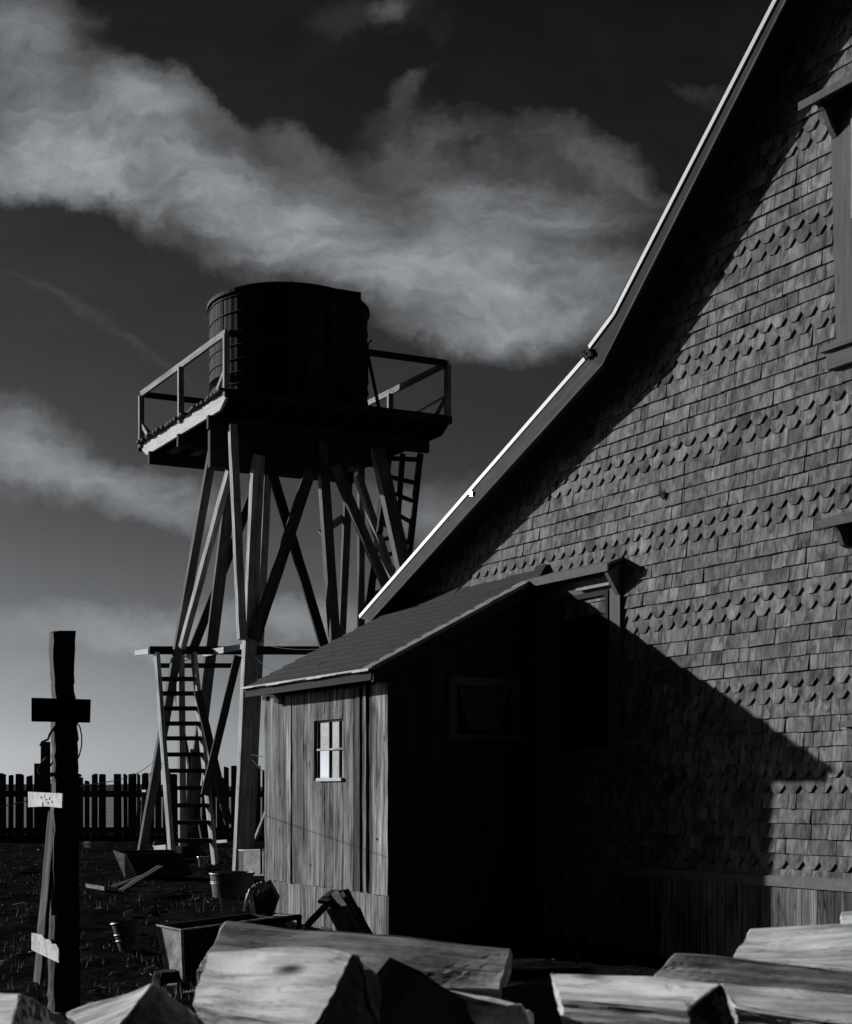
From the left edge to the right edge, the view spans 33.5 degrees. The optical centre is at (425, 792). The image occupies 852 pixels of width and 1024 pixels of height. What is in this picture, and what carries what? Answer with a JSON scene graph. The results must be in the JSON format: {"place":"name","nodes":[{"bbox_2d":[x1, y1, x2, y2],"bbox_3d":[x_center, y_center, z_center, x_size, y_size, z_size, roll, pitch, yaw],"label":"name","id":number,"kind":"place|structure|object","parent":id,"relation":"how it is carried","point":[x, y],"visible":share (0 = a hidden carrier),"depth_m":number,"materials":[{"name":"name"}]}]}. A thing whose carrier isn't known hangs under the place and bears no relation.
{"place":"outdoors","nodes":[
{"label":"outdoors","id":0,"kind":"place"},
{"bbox_2d":[6,797,261,827],"bbox_3d":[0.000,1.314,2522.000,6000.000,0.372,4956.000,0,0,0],"label":"field","id":1,"kind":"structure","parent":0,"point":[109,811],"depth_m":112.09,"materials":[{"name":"black plant"}]},
{"bbox_2d":[6,784,261,790],"bbox_3d":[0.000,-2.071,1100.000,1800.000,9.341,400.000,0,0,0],"label":"hills","id":2,"kind":"structure","parent":0,"point":[110,787],"depth_m":921.98,"materials":[{"name":"grey"}]},
{"bbox_2d":[238,848,264,875],"bbox_3d":[-2.675,1.077,22.029,0.353,0.463,1.048,0,0,-15],"label":"storage box","id":3,"kind":"object","parent":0,"point":[252,860],"visible":0.77,"depth_m":21.79,"materials":[{"name":"grey wood"}]},
{"bbox_2d":[0,833,667,1020],"bbox_3d":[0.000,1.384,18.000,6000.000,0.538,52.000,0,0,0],"label":"ground","id":4,"kind":"structure","parent":0,"point":[528,965],"depth_m":15.49,"materials":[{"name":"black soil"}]},
{"bbox_2d":[11,902,26,907],"bbox_3d":[-4.324,1.196,15.050,0.141,0.062,0.100,0,0,0],"label":"scrap","id":5,"kind":"object","parent":4,"relation":"on","point":[18,904],"visible":1,"depth_m":15.00,"materials":[{"name":"grey wood"}]},
{"bbox_2d":[34,763,40,836],"bbox_3d":[-9.950,0.203,36.300,0.196,1.900,0.075,0,0,0],"label":"fence stake","id":6,"kind":"object","parent":4,"relation":"on","point":[37,810],"visible":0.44,"depth_m":36.27,"materials":[{"name":"brown wood"}]},
{"bbox_2d":[40,742,50,837],"bbox_3d":[-9.543,-0.073,35.500,0.216,2.401,0.156,0,0,0],"label":"fence stake","id":7,"kind":"object","parent":4,"relation":"on","point":[45,764],"visible":0.63,"depth_m":35.42,"materials":[{"name":"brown wood"}]},
{"bbox_2d":[50,916,57,1012],"bbox_3d":[-2.671,1.237,10.163,0.039,0.704,0.075,0,0,-44],"label":"leaning stake","id":8,"kind":"object","parent":4,"relation":"on","point":[53,971],"visible":0.77,"depth_m":10.15,"materials":[{"name":"grey wood"}]},
{"bbox_2d":[28,631,90,1010],"bbox_3d":[-2.603,0.287,10.166,0.361,2.958,0.692,0,0,-35],"label":"rough post","id":9,"kind":"object","parent":4,"relation":"on","point":[63,710],"visible":0.95,"depth_m":10.22,"materials":[{"name":"brown wood"}]},
{"bbox_2d":[33,811,53,982],"bbox_3d":[-2.765,0.759,10.296,0.134,1.242,0.139,0,0,-42],"label":"leaning stake","id":10,"kind":"object","parent":9,"relation":"attached to","point":[43,916],"visible":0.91,"depth_m":10.27,"materials":[{"name":"grey wood"}]},
{"bbox_2d":[37,726,54,778],"bbox_3d":[-2.769,-0.288,10.259,0.089,0.386,0.187,0,0,-45],"label":"wire tangle","id":11,"kind":"object","parent":9,"relation":"attached to","point":[41,743],"visible":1,"depth_m":10.27,"materials":[{"name":"metal"}]},
{"bbox_2d":[39,772,53,778],"bbox_3d":[-2.744,-0.123,10.241,0.108,0.048,0.030,0,0,0],"label":"peg","id":12,"kind":"object","parent":9,"relation":"attached to","point":[47,775],"visible":1,"depth_m":10.23,"materials":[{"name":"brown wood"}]},
{"bbox_2d":[0,762,152,806],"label":"line wire","id":13,"kind":"object","parent":9,"relation":"attached to","point":[80,785],"visible":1,"depth_m":11.71,"materials":[{"name":"metal"}]},
{"bbox_2d":[75,722,81,776],"bbox_3d":[-2.498,-0.309,10.200,0.045,0.396,0.085,0,0,-40],"label":"wire loop","id":14,"kind":"object","parent":9,"relation":"hanging from","point":[78,774],"visible":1,"depth_m":10.19,"materials":[{"name":"metal"}]},
{"bbox_2d":[83,842,89,848],"bbox_3d":[-6.484,1.003,27.050,0.119,0.126,0.300,0,0,0],"label":"scrap","id":15,"kind":"object","parent":4,"relation":"on","point":[84,847],"visible":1,"depth_m":27.00,"materials":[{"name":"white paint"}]},
{"bbox_2d":[86,883,104,890],"bbox_3d":[-4.517,1.290,19.330,0.029,0.074,1.090,0,0,-26],"label":"lath","id":16,"kind":"object","parent":4,"relation":"on","point":[92,886],"visible":1,"depth_m":19.28,"materials":[{"name":"grey wood"}]},
{"bbox_2d":[110,919,141,951],"bbox_3d":[-2.877,1.379,13.640,0.309,0.291,0.309,-6,-4,0],"label":"bucket","id":17,"kind":"object","parent":4,"relation":"on","point":[127,933],"visible":1,"depth_m":13.54,"materials":[{"name":"metal"}]},
{"bbox_2d":[111,875,152,887],"bbox_3d":[-4.245,1.268,20.428,0.598,0.192,0.165,0,0,-43],"label":"plank","id":18,"kind":"object","parent":4,"relation":"on","point":[120,885],"visible":0.5,"depth_m":20.28,"materials":[{"name":"grey wood"}]},
{"bbox_2d":[112,875,140,885],"bbox_3d":[-4.245,1.250,20.328,0.593,0.172,0.020,0,0,-43],"label":"plank","id":19,"kind":"object","parent":18,"relation":"on","point":[125,881],"visible":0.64,"depth_m":20.26,"materials":[{"name":"grey wood"}]},
{"bbox_2d":[0,766,264,836],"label":"picket fence","id":20,"kind":"object","parent":4,"relation":"on","point":[19,793],"visible":0.34,"depth_m":38.00,"materials":[{"name":"brown wood"}]},
{"bbox_2d":[118,865,163,891],"bbox_3d":[-3.917,1.182,19.451,0.622,0.339,0.165,0,0,-41],"label":"plank","id":21,"kind":"object","parent":4,"relation":"on","point":[139,880],"visible":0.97,"depth_m":19.40,"materials":[{"name":"grey wood"}]},
{"bbox_2d":[119,865,158,889],"bbox_3d":[-3.916,1.163,19.351,0.613,0.318,0.020,0,0,-41],"label":"plank","id":22,"kind":"object","parent":21,"relation":"on","point":[139,877],"visible":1,"depth_m":19.35,"materials":[{"name":"grey wood"}]},
{"bbox_2d":[135,790,147,832],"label":"leaning boards","id":23,"kind":"object","parent":4,"relation":"on","point":[140,812],"visible":0.52,"depth_m":33.16,"materials":[{"name":"grey wood"}]},
{"bbox_2d":[140,905,153,912],"bbox_3d":[-3.325,1.391,16.875,0.041,0.051,0.565,0,0,3],"label":"lath","id":24,"kind":"object","parent":4,"relation":"on","point":[146,909],"visible":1,"depth_m":16.83,"materials":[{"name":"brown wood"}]},
{"bbox_2d":[113,850,191,878],"bbox_3d":[-4.199,1.106,21.756,1.162,0.441,0.290,0,0,-24],"label":"trough","id":25,"kind":"object","parent":4,"relation":"on","point":[133,863],"visible":0.93,"depth_m":21.69,"materials":[{"name":"wood"}]},
{"bbox_2d":[155,845,167,849],"bbox_3d":[-4.931,1.068,26.368,0.126,0.203,0.522,0,0,-43],"label":"scrap","id":26,"kind":"object","parent":4,"relation":"on","point":[161,847],"visible":0.43,"depth_m":26.34,"materials":[{"name":"white"}]},
{"bbox_2d":[151,969,181,987],"bbox_3d":[-2.126,1.536,11.614,0.267,0.153,0.254,0,0,0],"label":"dark stump","id":27,"kind":"object","parent":4,"relation":"on","point":[160,978],"visible":0.7,"depth_m":11.53,"materials":[{"name":"black wood"}]},
{"bbox_2d":[166,983,176,989],"bbox_3d":[-2.048,1.567,11.383,0.078,0.060,0.100,0,0,0],"label":"scrap","id":28,"kind":"object","parent":4,"relation":"on","point":[170,986],"visible":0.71,"depth_m":11.38,"materials":[{"name":"grey wood"}]},
{"bbox_2d":[175,846,181,853],"bbox_3d":[-4.568,1.194,26.295,0.144,0.396,0.648,0,0,-22],"label":"scrap","id":29,"kind":"object","parent":4,"relation":"on","point":[179,849],"visible":0.29,"depth_m":26.44,"materials":[{"name":"grey"}]},
{"bbox_2d":[177,832,205,857],"bbox_3d":[-4.408,0.988,26.588,0.616,0.484,0.360,0,0,0],"label":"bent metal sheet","id":30,"kind":"object","parent":4,"relation":"on","point":[192,850],"visible":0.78,"depth_m":26.45,"materials":[{"name":"metal"}]},
{"bbox_2d":[197,856,208,866],"bbox_3d":[-3.856,1.194,24.460,0.212,0.185,0.212,0,0,0],"label":"can","id":31,"kind":"object","parent":4,"relation":"on","point":[202,861],"visible":1,"depth_m":24.40,"materials":[{"name":"metal"}]},
{"bbox_2d":[156,913,274,979],"bbox_3d":[-1.842,1.341,12.523,0.374,0.447,1.530,0,0,27],"label":"trough","id":32,"kind":"object","parent":4,"relation":"on","point":[185,946],"visible":0.62,"depth_m":11.97,"materials":[{"name":"wood"}]},
{"bbox_2d":[216,840,228,843],"bbox_3d":[-3.847,0.929,26.602,0.080,0.100,0.469,0,0,-42],"label":"scrap","id":33,"kind":"object","parent":4,"relation":"on","point":[222,841],"visible":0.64,"depth_m":26.53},
{"bbox_2d":[209,871,254,897],"bbox_3d":[-2.513,1.190,18.334,0.596,0.317,0.596,0,0,0],"label":"wash tub","id":34,"kind":"object","parent":4,"relation":"on","point":[231,884],"visible":0.99,"depth_m":18.11,"materials":[{"name":"metal"}]},
{"bbox_2d":[249,879,279,914],"bbox_3d":[-1.558,1.218,13.665,0.261,0.740,0.370,0,0,0],"label":"draped stand","id":35,"kind":"object","parent":4,"relation":"on","point":[265,902],"visible":0.41,"depth_m":13.52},
{"bbox_2d":[243,882,269,911],"bbox_3d":[-1.611,0.995,13.465,0.256,0.290,0.098,0,0,0],"label":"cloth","id":36,"kind":"object","parent":35,"relation":"hanging from","point":[255,888],"visible":1,"depth_m":13.46,"materials":[{"name":"grey fabric"}]},
{"bbox_2d":[260,913,301,929],"bbox_3d":[-1.494,1.342,13.132,0.733,0.474,0.542,0,0,0],"label":"slatted crate","id":37,"kind":"object","parent":4,"relation":"on","point":[279,920],"visible":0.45,"depth_m":12.87,"materials":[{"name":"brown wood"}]},
{"bbox_2d":[135,329,451,870],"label":"water tower","id":38,"kind":"structure","parent":4,"relation":"on","point":[265,441],"depth_m":25.42,"materials":[{"name":"grey wood"}]},
{"bbox_2d":[253,642,316,669],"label":"tower wires","id":39,"kind":"object","parent":38,"relation":"attached to","point":[283,648],"visible":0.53,"depth_m":22.50,"materials":[{"name":"metal"}]},
{"bbox_2d":[207,281,371,404],"bbox_3d":[-2.562,-8.001,26.683,3.118,2.279,3.133,0,0,0],"label":"water tank","id":40,"kind":"object","parent":38,"relation":"on","point":[310,312],"visible":0.59,"depth_m":25.40,"materials":[{"name":"wood"}]},
{"bbox_2d":[2,848,642,1003],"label":"wood chips","id":41,"kind":"object","parent":4,"relation":"on","point":[128,914],"visible":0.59,"depth_m":13.41,"materials":[{"name":"grey wood"}]},
{"bbox_2d":[302,889,372,933],"bbox_3d":[-0.799,1.243,13.308,0.759,0.627,1.241,0,0,0],"label":"broken sawhorse","id":42,"kind":"object","parent":4,"relation":"on","point":[343,910],"visible":0.75,"depth_m":13.42,"materials":[{"name":"grey wood"}]},
{"bbox_2d":[241,563,546,940],"bbox_3d":[-0.425,-0.348,15.582,2.136,4.096,3.094,0,0,-32],"label":"lean to shed","id":43,"kind":"object","parent":4,"relation":"on","point":[398,800],"visible":0.96,"depth_m":14.67,"materials":[{"name":"grey wood"}]},
{"bbox_2d":[316,719,342,780],"bbox_3d":[-1.003,-0.448,15.154,0.157,0.653,0.670,0,0,-32],"label":"window","id":44,"kind":"structure","parent":43,"relation":"in","point":[329,733],"depth_m":15.16,"materials":[{"name":"white wood"}]},
{"bbox_2d":[445,676,522,740],"bbox_3d":[0.604,-0.866,14.619,0.931,0.644,0.050,0,0,-32],"label":"window","id":45,"kind":"structure","parent":43,"relation":"in","point":[479,708],"depth_m":14.62,"materials":[{"name":"black glass"}]},
{"bbox_2d":[359,0,851,959],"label":"shingled house","id":46,"kind":"structure","parent":4,"relation":"on","point":[661,486],"depth_m":12.72,"materials":[{"name":"grey wood"}]},
{"bbox_2d":[525,557,625,770],"bbox_3d":[1.505,-1.266,14.298,0.240,2.072,1.402,0,0,-32],"label":"window","id":47,"kind":"structure","parent":46,"relation":"in","point":[584,653],"depth_m":14.26,"materials":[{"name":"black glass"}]},
{"bbox_2d":[798,73,851,370],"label":"window","id":48,"kind":"structure","parent":46,"relation":"in","point":[834,102],"depth_m":11.38,"materials":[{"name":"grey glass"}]},
{"bbox_2d":[817,512,851,744],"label":"window","id":49,"kind":"structure","parent":46,"relation":"in","point":[841,524],"depth_m":11.28,"materials":[{"name":"grey wood"}]},
{"bbox_2d":[0,0,771,786],"label":"sky","id":50,"kind":"structure","parent":0,"point":[490,179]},
{"bbox_3d":[0.082,1.125,3.424,3.147,0.959,1.455,0,0,0],"label":"firewood heap","id":51,"kind":"object","parent":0,"visible":0},
{"bbox_2d":[0,993,67,1023],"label":"firewood log","id":52,"kind":"object","parent":51,"relation":"on","point":[19,1009],"visible":1,"depth_m":2.67,"materials":[{"name":"grey wood"}]},
{"bbox_2d":[66,984,197,1023],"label":"firewood log","id":53,"kind":"object","parent":51,"relation":"on","point":[151,1004],"visible":0.99,"depth_m":2.89,"materials":[{"name":"grey wood"}]},
{"bbox_2d":[193,947,381,1023],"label":"firewood log","id":54,"kind":"object","parent":51,"relation":"on","point":[302,985],"visible":1,"depth_m":2.62,"materials":[{"name":"grey wood"}]},
{"bbox_2d":[197,921,511,998],"bbox_3d":[-0.198,0.468,3.568,1.040,0.264,0.386,0,0,32],"label":"firewood log","id":55,"kind":"object","parent":51,"relation":"on","point":[475,970],"visible":0.38,"depth_m":3.37,"materials":[{"name":"grey wood"}]},
{"bbox_2d":[364,956,474,1023],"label":"firewood log","id":56,"kind":"object","parent":51,"relation":"on","point":[410,995],"visible":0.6,"depth_m":3.01,"materials":[{"name":"black wood"}]},
{"bbox_2d":[449,990,533,1023],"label":"firewood log","id":57,"kind":"object","parent":56,"relation":"on","point":[485,1010],"visible":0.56,"depth_m":3.02,"materials":[{"name":"grey wood"}]},
{"bbox_2d":[501,981,562,1023],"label":"firewood log","id":58,"kind":"object","parent":51,"relation":"on","point":[538,1000],"visible":0.56,"depth_m":3.22,"materials":[{"name":"black wood"}]},
{"bbox_2d":[550,972,733,1023],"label":"firewood log","id":59,"kind":"object","parent":51,"relation":"on","point":[593,999],"visible":1,"depth_m":2.63,"materials":[{"name":"grey wood"}]},
{"bbox_2d":[654,953,851,1023],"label":"firewood log","id":60,"kind":"object","parent":51,"relation":"on","point":[703,968],"visible":0.39,"depth_m":3.15,"materials":[{"name":"grey wood"}]},
{"bbox_2d":[721,983,851,1023],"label":"firewood log","id":61,"kind":"object","parent":60,"relation":"on","point":[757,1005],"visible":0.94,"depth_m":2.89,"materials":[{"name":"grey wood"}]},
{"bbox_2d":[733,924,851,972],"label":"firewood log","id":62,"kind":"object","parent":60,"relation":"on","point":[827,946],"visible":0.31,"depth_m":3.32,"materials":[{"name":"grey wood"}]},
{"bbox_2d":[840,911,851,923],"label":"firewood log","id":63,"kind":"object","parent":51,"relation":"on","point":[845,917],"visible":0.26,"depth_m":3.77,"materials":[{"name":"grey wood"}]}
]}

